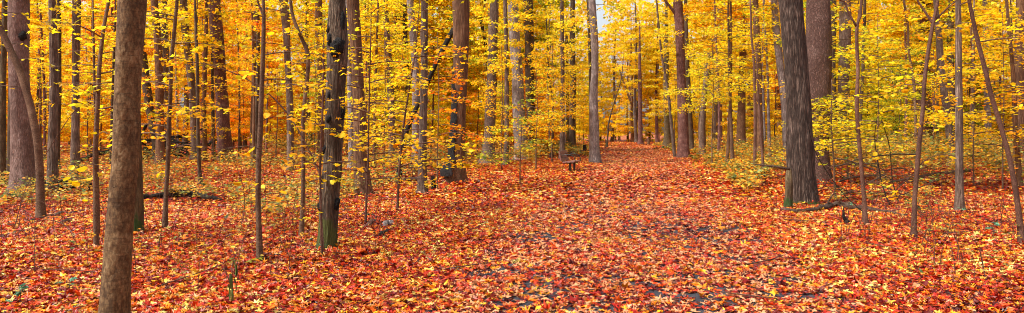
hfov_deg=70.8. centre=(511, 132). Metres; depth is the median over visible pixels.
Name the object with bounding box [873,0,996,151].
tree
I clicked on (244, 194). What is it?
bent sapling
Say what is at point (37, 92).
tree
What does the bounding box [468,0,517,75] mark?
tree
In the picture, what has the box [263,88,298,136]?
tree
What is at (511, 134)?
tree
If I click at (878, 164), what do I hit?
bent sapling
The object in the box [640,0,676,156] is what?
tree
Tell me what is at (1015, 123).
tree
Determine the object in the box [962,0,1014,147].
tree
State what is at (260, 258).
seedling
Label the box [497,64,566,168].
sapling
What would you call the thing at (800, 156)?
tree
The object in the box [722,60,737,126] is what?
tree
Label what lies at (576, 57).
tree
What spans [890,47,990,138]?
sapling
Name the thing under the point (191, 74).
tree
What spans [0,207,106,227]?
fallen branch
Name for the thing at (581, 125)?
tree
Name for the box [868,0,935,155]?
tree
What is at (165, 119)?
sapling
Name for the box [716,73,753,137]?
tree
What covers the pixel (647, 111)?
tree
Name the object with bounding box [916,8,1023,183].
sapling
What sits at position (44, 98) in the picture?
tree
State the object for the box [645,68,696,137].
sapling
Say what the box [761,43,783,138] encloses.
tree
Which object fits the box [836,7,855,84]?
tree
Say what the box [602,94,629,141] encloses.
tree
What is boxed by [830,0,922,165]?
tree
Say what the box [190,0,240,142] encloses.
tree
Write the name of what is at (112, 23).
tree
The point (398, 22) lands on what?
tree
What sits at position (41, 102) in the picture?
sapling
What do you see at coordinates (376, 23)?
tree
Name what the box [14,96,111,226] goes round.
bent sapling
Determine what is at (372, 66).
tree
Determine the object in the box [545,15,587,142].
tree
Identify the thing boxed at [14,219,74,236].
bent sapling
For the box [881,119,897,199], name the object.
bent sapling
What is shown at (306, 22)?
tree
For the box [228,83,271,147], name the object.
tree
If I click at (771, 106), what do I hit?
sapling
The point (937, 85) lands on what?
tree
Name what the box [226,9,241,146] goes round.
tree
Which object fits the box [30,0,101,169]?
tree
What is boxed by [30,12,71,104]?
tree
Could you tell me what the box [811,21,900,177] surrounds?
sapling
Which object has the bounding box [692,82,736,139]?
tree
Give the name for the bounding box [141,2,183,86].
tree
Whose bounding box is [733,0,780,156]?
tree
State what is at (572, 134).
tree
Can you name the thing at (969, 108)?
tree
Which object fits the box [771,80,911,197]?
sapling
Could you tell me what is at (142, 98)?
sapling
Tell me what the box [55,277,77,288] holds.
seedling
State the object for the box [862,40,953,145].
sapling
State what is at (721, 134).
tree
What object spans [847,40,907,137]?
tree
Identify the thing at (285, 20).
tree
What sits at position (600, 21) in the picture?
sky
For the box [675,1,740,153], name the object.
tree
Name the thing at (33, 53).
tree
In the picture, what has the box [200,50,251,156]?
sapling
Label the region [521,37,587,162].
sapling
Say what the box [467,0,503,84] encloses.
tree
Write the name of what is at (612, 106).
tree
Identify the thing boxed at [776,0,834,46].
tree
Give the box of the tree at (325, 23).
[310,3,328,70]
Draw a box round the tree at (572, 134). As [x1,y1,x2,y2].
[543,0,587,150]
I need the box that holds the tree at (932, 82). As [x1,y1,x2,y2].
[912,28,946,136]
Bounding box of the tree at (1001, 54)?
[969,2,1015,144]
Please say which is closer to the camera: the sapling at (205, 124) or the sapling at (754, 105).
the sapling at (754, 105)
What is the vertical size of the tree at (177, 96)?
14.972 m
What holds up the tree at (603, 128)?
on the ground
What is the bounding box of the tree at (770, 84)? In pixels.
[747,2,778,102]
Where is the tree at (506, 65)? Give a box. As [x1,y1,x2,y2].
[477,0,533,164]
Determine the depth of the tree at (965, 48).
44.49 m
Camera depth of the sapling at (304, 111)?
12.71 m
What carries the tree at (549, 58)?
on the ground
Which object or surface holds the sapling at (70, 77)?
on the ground
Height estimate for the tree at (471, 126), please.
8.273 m
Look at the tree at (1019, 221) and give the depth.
11.53 m
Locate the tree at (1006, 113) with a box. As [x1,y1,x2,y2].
[976,65,1011,139]
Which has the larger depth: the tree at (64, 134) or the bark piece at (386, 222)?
the tree at (64, 134)
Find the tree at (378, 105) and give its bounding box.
[376,82,396,140]
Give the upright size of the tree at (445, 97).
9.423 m
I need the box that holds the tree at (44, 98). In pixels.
[30,0,84,158]
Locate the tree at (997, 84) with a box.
[945,0,1014,146]
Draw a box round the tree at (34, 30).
[0,0,69,84]
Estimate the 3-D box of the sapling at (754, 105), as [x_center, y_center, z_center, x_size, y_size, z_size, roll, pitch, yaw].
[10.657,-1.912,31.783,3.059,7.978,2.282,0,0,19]
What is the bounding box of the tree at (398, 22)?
[369,1,439,134]
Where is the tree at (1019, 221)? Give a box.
[937,0,1023,243]
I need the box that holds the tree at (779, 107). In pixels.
[739,0,805,145]
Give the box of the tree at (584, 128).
[576,69,603,143]
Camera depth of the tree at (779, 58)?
43.95 m
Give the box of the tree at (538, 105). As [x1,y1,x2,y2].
[509,72,557,140]
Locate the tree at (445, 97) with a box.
[436,77,471,131]
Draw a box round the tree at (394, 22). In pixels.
[361,2,436,132]
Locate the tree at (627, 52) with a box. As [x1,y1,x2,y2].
[616,31,660,126]
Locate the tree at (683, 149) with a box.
[655,0,719,157]
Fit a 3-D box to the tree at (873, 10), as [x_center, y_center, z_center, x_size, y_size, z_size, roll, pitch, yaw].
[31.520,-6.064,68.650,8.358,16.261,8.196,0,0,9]
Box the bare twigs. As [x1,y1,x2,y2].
[0,123,1023,304]
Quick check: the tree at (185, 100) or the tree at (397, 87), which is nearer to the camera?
the tree at (185, 100)
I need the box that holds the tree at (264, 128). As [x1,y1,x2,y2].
[263,88,285,144]
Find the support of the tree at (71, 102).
on the ground
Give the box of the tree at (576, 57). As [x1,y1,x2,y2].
[556,10,584,95]
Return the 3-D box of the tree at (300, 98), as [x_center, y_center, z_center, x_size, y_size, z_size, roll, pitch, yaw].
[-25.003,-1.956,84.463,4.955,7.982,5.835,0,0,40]
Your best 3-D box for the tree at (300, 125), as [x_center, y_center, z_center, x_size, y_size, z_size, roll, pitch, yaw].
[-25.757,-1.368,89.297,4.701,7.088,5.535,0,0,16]
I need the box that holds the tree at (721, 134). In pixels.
[699,5,737,150]
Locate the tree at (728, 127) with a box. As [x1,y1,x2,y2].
[703,0,769,167]
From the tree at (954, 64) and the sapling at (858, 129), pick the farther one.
the tree at (954, 64)
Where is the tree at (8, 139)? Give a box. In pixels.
[0,0,76,185]
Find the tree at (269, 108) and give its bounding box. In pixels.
[263,80,284,144]
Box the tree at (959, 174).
[953,0,984,210]
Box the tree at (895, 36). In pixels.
[866,0,975,148]
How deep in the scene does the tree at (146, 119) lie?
98.71 m
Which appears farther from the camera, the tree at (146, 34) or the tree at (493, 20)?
the tree at (146, 34)
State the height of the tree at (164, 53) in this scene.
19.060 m
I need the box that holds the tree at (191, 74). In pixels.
[150,0,225,159]
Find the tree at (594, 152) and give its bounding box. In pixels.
[553,0,627,162]
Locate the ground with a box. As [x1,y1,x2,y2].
[0,133,1023,312]
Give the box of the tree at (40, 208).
[0,12,73,216]
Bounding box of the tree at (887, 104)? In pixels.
[847,38,897,154]
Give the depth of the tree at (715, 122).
85.29 m
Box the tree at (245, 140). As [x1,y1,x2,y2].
[224,0,282,147]
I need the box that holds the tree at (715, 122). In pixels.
[688,0,761,147]
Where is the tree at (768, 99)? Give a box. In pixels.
[739,0,776,159]
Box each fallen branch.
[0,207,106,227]
[0,214,103,237]
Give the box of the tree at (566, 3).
[484,0,580,78]
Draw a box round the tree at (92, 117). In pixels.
[62,77,110,150]
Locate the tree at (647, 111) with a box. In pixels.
[637,93,662,141]
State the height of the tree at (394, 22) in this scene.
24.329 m
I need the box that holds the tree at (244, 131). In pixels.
[209,57,269,151]
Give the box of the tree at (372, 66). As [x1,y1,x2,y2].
[362,4,382,143]
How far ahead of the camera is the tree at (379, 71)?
101.22 m
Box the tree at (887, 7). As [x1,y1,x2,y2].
[804,0,902,145]
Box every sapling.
[6,30,84,132]
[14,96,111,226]
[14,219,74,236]
[27,0,194,245]
[45,29,111,161]
[59,0,115,233]
[80,42,154,126]
[99,0,230,228]
[141,43,191,144]
[147,47,337,237]
[154,45,214,150]
[174,75,239,160]
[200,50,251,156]
[219,0,325,260]
[221,158,249,223]
[247,0,348,235]
[249,75,307,161]
[281,33,363,253]
[283,0,437,222]
[284,41,326,156]
[309,124,341,250]
[344,23,432,176]
[345,70,378,156]
[354,0,482,207]
[399,32,483,188]
[467,65,504,154]
[471,42,530,169]
[474,97,551,183]
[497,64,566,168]
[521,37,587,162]
[569,60,618,113]
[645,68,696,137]
[659,23,760,168]
[665,59,722,149]
[686,0,778,166]
[712,54,779,129]
[717,0,784,169]
[741,50,782,183]
[746,60,783,140]
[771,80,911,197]
[808,126,861,210]
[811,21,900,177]
[813,17,943,182]
[836,0,895,224]
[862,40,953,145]
[874,117,890,204]
[881,0,964,234]
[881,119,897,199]
[884,0,938,144]
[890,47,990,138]
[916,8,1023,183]
[934,12,1023,188]
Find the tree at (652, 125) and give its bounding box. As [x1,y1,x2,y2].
[643,94,675,141]
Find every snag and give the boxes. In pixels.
[431,175,435,188]
[783,169,792,207]
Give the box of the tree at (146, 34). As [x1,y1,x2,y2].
[85,0,153,80]
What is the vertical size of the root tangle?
0.508 m
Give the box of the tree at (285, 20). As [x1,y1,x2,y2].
[243,0,326,169]
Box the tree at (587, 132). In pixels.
[576,100,600,141]
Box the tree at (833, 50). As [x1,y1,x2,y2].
[804,0,859,141]
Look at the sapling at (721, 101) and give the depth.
36.81 m
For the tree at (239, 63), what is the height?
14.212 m
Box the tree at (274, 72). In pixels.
[266,0,304,150]
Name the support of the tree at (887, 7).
on the ground
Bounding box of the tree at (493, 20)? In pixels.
[469,0,528,163]
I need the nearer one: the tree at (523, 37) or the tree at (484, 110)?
the tree at (523, 37)
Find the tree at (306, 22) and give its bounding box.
[266,0,328,147]
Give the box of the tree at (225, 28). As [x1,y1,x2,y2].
[173,0,270,149]
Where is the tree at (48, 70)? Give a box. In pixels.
[30,14,48,106]
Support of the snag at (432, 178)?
on the ground
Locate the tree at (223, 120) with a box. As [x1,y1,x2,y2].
[163,0,253,160]
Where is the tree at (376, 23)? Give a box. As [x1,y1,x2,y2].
[347,0,394,167]
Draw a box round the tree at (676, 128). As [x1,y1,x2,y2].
[662,87,692,143]
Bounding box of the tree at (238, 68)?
[221,0,266,152]
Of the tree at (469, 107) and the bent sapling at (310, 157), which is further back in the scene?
the tree at (469, 107)
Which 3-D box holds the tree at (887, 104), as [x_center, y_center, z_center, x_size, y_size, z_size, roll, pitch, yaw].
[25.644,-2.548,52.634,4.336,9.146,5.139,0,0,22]
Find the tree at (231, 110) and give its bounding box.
[206,67,249,137]
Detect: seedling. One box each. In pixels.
[6,281,29,306]
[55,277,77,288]
[246,257,263,262]
[985,222,999,236]
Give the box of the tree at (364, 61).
[346,9,383,88]
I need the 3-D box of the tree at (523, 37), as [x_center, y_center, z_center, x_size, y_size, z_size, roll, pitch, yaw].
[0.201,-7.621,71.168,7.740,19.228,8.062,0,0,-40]
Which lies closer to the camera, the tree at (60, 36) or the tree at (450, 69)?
the tree at (60, 36)
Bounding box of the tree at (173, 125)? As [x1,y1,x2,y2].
[172,92,189,140]
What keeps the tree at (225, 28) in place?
on the ground
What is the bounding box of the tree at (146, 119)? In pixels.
[141,87,154,143]
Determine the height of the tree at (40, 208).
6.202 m
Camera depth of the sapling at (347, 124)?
52.83 m
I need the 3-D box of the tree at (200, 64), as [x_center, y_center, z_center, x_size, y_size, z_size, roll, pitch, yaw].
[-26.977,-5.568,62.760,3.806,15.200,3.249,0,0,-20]
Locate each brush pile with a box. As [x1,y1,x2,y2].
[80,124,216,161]
[378,163,439,174]
[554,150,588,156]
[815,153,942,196]
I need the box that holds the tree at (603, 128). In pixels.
[577,98,612,136]
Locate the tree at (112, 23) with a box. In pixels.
[69,0,153,117]
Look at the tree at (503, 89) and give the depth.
74.39 m
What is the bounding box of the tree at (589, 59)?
[577,0,610,94]
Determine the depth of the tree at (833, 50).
51.84 m
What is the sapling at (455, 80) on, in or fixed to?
on the ground
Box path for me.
[424,150,867,312]
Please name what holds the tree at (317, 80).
on the ground
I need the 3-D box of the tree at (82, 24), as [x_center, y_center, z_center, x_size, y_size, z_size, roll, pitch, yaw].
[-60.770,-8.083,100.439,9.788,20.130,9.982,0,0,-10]
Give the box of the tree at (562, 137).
[527,0,589,158]
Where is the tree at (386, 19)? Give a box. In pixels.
[363,0,406,161]
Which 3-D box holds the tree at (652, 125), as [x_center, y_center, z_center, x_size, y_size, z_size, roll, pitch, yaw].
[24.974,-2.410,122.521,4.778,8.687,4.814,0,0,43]
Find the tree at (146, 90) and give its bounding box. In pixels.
[105,0,180,159]
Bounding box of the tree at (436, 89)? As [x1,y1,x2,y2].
[419,38,452,126]
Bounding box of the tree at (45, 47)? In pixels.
[30,0,64,106]
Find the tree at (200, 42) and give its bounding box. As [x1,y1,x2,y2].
[175,0,210,145]
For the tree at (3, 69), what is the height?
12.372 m
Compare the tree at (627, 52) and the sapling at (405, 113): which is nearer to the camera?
the sapling at (405, 113)
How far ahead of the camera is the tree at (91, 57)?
62.01 m
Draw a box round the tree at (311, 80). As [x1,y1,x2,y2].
[294,44,370,130]
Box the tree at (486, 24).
[472,0,509,122]
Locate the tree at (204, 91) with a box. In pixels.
[176,0,238,161]
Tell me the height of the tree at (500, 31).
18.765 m
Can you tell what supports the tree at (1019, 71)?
on the ground
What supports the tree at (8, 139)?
on the ground
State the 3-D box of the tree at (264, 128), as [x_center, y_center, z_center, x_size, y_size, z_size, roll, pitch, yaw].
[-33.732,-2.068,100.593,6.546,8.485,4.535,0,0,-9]
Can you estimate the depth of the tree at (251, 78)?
72.96 m
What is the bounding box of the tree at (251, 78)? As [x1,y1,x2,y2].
[244,26,268,100]
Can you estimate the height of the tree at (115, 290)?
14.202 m
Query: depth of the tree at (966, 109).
57.68 m
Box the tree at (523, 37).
[471,0,557,86]
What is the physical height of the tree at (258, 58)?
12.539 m
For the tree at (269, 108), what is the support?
on the ground
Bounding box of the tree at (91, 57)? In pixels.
[67,1,104,153]
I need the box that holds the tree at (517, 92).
[500,0,544,159]
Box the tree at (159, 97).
[144,0,211,163]
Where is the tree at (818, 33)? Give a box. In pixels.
[806,0,831,181]
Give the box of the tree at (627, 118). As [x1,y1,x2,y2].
[612,100,644,141]
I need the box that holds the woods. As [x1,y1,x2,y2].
[0,0,1015,141]
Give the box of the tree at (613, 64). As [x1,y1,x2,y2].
[587,24,637,141]
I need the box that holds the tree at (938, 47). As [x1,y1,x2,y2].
[886,0,976,165]
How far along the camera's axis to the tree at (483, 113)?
81.70 m
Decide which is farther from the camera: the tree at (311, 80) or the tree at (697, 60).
the tree at (311, 80)
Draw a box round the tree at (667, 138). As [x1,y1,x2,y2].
[646,0,692,147]
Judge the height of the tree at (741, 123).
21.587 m
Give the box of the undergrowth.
[0,128,1023,290]
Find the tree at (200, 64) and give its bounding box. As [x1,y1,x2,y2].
[178,0,210,151]
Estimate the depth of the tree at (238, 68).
58.19 m
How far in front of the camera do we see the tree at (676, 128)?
90.33 m
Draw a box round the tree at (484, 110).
[474,85,512,134]
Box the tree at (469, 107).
[447,90,481,134]
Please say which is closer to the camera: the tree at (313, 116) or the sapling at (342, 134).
the sapling at (342, 134)
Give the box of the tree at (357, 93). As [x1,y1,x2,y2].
[346,0,373,194]
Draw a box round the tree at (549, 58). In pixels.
[532,14,572,157]
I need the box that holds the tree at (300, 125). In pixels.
[281,95,316,141]
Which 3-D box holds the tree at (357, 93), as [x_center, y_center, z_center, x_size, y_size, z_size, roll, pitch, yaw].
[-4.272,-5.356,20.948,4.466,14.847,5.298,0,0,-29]
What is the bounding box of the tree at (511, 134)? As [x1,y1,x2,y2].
[496,67,559,145]
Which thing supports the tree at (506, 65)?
on the ground
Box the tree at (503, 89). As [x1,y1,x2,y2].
[497,28,511,148]
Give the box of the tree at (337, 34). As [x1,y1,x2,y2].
[316,0,347,249]
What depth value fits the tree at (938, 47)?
37.16 m
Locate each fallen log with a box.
[143,185,222,199]
[387,177,417,181]
[770,192,907,214]
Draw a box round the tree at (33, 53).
[7,1,48,74]
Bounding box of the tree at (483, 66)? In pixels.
[468,17,501,96]
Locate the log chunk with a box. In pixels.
[379,229,389,235]
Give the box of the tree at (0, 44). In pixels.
[0,6,7,74]
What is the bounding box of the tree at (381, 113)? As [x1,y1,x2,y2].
[367,78,400,148]
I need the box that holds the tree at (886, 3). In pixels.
[860,1,968,142]
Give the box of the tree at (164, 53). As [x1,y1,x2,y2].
[145,0,201,152]
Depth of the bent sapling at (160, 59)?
12.58 m
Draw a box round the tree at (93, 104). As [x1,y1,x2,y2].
[80,77,109,146]
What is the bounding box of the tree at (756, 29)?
[697,0,780,159]
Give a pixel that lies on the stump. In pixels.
(844, 218)
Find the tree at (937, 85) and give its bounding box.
[910,0,976,146]
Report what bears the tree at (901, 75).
on the ground
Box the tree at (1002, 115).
[982,82,1011,139]
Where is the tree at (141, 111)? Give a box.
[109,57,154,134]
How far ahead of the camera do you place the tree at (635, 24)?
115.65 m
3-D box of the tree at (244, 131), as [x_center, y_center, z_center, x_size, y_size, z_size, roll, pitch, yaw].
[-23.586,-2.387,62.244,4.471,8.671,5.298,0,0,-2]
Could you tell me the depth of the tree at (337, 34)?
11.46 m
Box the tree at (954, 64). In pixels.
[911,15,982,139]
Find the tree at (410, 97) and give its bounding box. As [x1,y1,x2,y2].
[367,38,435,156]
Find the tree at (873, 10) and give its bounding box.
[804,0,891,95]
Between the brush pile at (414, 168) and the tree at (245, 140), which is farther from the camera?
the tree at (245, 140)
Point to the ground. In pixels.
(424, 310)
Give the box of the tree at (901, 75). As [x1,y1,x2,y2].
[881,26,931,142]
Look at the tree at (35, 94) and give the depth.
74.97 m
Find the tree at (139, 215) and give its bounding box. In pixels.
[134,114,143,231]
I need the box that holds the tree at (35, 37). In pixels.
[0,0,48,62]
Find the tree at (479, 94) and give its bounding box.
[475,43,484,140]
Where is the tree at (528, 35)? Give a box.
[507,0,555,155]
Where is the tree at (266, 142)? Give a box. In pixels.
[242,0,291,150]
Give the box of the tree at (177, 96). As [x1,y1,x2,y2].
[172,41,181,144]
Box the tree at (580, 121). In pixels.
[576,82,588,144]
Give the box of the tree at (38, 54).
[7,0,67,137]
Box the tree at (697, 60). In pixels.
[690,0,746,157]
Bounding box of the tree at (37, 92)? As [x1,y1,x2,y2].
[7,3,71,118]
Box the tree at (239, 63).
[227,4,270,88]
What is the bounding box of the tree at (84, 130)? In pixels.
[62,46,146,155]
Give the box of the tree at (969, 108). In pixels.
[963,81,995,139]
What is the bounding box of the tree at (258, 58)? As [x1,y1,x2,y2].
[236,0,283,167]
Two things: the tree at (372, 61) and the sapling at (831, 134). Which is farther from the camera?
the tree at (372, 61)
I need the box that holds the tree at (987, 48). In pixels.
[943,0,1002,151]
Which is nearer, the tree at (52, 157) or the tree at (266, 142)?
the tree at (52, 157)
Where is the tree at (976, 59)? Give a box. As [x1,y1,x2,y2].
[954,0,1004,147]
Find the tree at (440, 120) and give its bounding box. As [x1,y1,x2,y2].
[398,66,450,152]
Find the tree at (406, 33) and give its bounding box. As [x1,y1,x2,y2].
[359,0,452,150]
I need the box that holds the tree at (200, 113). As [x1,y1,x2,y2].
[179,81,216,140]
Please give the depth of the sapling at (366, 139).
14.64 m
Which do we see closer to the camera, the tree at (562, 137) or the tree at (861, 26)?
the tree at (562, 137)
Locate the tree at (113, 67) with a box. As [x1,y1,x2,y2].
[80,0,116,163]
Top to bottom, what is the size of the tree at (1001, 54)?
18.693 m
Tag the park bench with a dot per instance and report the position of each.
(565, 155)
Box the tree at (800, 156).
[778,0,818,205]
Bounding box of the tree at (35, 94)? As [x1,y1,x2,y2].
[6,66,48,134]
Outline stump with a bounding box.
[842,207,849,222]
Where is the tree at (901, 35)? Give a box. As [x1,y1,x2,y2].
[884,1,923,135]
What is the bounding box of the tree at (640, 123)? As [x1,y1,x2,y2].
[626,22,660,144]
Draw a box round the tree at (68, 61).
[62,36,83,144]
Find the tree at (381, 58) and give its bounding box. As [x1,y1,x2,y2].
[362,0,393,114]
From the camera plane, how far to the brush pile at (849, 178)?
21.19 m
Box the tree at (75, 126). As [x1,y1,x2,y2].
[30,0,116,178]
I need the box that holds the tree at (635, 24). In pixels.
[605,0,663,141]
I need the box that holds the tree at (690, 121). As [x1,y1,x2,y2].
[662,0,715,149]
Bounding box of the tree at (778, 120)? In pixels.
[746,85,781,141]
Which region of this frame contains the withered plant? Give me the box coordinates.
[228,245,239,303]
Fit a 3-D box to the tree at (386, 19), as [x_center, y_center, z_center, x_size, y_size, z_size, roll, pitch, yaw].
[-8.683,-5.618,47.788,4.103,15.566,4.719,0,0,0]
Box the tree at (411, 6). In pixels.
[368,0,448,159]
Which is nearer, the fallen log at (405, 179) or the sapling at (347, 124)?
the fallen log at (405, 179)
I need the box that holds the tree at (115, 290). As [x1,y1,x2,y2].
[98,0,146,312]
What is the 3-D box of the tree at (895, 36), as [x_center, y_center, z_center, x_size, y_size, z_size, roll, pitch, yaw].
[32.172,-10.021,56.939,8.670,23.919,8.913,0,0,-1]
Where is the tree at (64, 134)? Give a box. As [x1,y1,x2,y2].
[6,44,93,144]
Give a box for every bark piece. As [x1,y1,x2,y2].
[364,219,376,226]
[382,220,393,225]
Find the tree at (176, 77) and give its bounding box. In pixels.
[151,0,202,151]
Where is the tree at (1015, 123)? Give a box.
[972,0,1023,186]
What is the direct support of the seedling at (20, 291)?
on the ground
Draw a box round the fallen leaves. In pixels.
[0,141,1023,312]
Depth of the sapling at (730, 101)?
35.43 m
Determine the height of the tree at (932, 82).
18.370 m
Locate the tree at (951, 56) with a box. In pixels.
[917,0,1002,135]
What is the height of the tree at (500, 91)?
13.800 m
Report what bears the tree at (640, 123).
on the ground
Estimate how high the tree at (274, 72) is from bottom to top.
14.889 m
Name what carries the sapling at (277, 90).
on the ground
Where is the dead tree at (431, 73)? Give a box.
[394,27,452,181]
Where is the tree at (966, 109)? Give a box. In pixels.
[928,58,1001,146]
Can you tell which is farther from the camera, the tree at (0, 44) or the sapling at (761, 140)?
the tree at (0, 44)
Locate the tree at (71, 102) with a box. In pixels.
[61,80,93,137]
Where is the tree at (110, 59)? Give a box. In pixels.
[103,17,116,147]
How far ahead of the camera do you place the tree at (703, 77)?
68.03 m
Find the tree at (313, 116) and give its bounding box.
[306,77,347,143]
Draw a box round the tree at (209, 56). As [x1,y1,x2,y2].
[169,0,236,143]
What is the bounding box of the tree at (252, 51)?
[227,1,292,168]
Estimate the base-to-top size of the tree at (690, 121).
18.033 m
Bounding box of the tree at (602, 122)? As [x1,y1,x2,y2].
[599,108,610,138]
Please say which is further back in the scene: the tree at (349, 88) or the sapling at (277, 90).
the sapling at (277, 90)
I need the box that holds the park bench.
[558,150,580,170]
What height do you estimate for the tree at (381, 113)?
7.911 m
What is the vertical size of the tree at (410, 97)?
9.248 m
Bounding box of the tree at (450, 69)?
[432,38,480,107]
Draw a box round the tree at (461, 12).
[440,0,469,182]
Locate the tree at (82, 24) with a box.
[47,4,109,141]
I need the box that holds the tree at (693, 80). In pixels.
[675,44,709,133]
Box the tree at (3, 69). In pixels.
[0,0,63,182]
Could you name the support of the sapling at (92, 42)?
on the ground
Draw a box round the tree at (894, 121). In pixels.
[862,64,928,140]
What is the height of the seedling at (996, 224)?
0.366 m
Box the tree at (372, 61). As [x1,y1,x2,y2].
[364,1,382,145]
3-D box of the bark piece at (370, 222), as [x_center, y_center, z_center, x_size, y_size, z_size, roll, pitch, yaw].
[-2.898,1.853,14.689,0.139,0.149,1.066,0,0,0]
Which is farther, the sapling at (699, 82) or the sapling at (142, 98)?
the sapling at (699, 82)
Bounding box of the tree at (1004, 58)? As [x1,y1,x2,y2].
[976,3,1013,122]
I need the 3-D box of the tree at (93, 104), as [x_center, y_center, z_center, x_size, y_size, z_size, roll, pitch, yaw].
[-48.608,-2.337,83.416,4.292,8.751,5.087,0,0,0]
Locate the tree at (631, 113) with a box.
[617,13,644,141]
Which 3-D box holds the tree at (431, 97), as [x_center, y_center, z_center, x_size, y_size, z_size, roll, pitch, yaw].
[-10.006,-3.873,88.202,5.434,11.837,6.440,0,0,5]
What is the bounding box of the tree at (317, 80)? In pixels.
[307,46,325,135]
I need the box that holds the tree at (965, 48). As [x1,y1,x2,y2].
[944,0,1002,148]
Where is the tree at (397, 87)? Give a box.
[390,32,404,145]
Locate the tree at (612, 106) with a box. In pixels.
[606,55,623,146]
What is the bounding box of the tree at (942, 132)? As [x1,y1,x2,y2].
[931,80,982,136]
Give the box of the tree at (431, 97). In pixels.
[419,66,445,131]
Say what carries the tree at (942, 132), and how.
on the ground
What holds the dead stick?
attached to the snag at (788, 186)
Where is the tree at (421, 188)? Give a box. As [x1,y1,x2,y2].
[400,0,494,193]
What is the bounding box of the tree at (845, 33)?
[804,0,880,158]
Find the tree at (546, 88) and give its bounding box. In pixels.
[526,3,568,156]
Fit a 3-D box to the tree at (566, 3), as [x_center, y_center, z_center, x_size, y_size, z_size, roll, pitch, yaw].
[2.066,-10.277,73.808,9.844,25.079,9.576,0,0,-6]
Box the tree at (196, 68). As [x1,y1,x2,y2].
[165,0,242,183]
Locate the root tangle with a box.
[45,177,91,190]
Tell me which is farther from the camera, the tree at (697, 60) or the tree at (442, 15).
the tree at (442, 15)
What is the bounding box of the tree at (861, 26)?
[836,0,872,81]
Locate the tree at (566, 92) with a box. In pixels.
[551,20,585,143]
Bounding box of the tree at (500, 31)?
[498,4,555,101]
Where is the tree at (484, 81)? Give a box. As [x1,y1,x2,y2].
[471,39,511,99]
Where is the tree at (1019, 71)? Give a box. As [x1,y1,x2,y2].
[953,0,1023,172]
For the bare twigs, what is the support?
on the ground
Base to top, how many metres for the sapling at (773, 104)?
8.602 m
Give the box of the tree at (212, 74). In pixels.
[180,0,241,158]
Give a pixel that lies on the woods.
(646, 5)
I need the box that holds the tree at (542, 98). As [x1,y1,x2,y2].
[499,56,569,139]
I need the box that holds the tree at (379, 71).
[360,4,408,144]
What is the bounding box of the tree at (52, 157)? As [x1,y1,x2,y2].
[5,0,96,191]
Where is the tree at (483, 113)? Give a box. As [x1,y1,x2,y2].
[480,70,513,138]
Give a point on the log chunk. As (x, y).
(381, 232)
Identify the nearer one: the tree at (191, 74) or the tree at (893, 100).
the tree at (191, 74)
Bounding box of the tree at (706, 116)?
[693,96,711,134]
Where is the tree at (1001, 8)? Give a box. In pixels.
[978,0,1015,154]
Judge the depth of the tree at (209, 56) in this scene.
96.81 m
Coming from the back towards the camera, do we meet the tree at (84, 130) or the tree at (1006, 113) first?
the tree at (1006, 113)
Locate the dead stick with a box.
[752,163,789,169]
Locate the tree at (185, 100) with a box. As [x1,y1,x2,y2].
[147,0,233,149]
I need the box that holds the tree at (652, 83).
[645,58,676,110]
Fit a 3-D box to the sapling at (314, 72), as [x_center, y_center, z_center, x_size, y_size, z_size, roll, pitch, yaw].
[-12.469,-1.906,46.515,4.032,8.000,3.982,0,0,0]
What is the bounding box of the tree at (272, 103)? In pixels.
[268,73,299,138]
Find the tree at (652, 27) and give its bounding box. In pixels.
[627,5,676,142]
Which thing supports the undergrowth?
on the ground
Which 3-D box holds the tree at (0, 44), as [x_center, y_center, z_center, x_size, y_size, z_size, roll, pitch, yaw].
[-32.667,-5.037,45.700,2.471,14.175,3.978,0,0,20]
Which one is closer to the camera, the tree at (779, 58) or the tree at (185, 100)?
the tree at (779, 58)
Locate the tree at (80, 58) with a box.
[63,31,88,92]
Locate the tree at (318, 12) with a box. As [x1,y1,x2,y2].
[274,0,326,161]
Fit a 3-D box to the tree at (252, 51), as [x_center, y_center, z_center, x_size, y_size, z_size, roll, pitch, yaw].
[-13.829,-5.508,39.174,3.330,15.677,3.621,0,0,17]
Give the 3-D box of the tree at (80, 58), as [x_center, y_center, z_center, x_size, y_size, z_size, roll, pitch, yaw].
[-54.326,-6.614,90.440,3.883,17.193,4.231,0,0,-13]
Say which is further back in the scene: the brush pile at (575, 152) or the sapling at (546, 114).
the brush pile at (575, 152)
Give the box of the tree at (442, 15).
[416,1,452,152]
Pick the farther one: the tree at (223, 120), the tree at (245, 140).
the tree at (245, 140)
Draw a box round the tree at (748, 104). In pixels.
[721,0,773,141]
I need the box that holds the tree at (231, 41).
[228,0,284,158]
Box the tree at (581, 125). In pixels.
[576,94,588,140]
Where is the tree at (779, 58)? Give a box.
[717,0,804,160]
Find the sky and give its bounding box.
[1,0,1015,132]
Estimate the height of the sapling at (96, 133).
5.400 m
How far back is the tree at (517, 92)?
54.77 m
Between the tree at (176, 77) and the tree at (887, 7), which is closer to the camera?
the tree at (176, 77)
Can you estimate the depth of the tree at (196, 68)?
27.65 m
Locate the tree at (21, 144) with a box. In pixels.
[2,0,45,197]
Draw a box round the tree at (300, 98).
[272,85,316,146]
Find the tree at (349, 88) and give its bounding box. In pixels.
[319,2,393,167]
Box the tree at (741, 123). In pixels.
[668,0,780,156]
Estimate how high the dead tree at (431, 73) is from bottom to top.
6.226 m
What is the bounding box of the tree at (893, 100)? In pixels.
[864,69,917,139]
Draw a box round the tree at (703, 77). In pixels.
[690,28,722,132]
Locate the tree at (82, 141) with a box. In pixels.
[42,82,105,146]
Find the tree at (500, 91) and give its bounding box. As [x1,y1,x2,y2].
[496,27,509,146]
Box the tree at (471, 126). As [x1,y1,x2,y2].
[436,65,484,151]
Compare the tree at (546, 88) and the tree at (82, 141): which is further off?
the tree at (82, 141)
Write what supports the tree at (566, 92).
on the ground

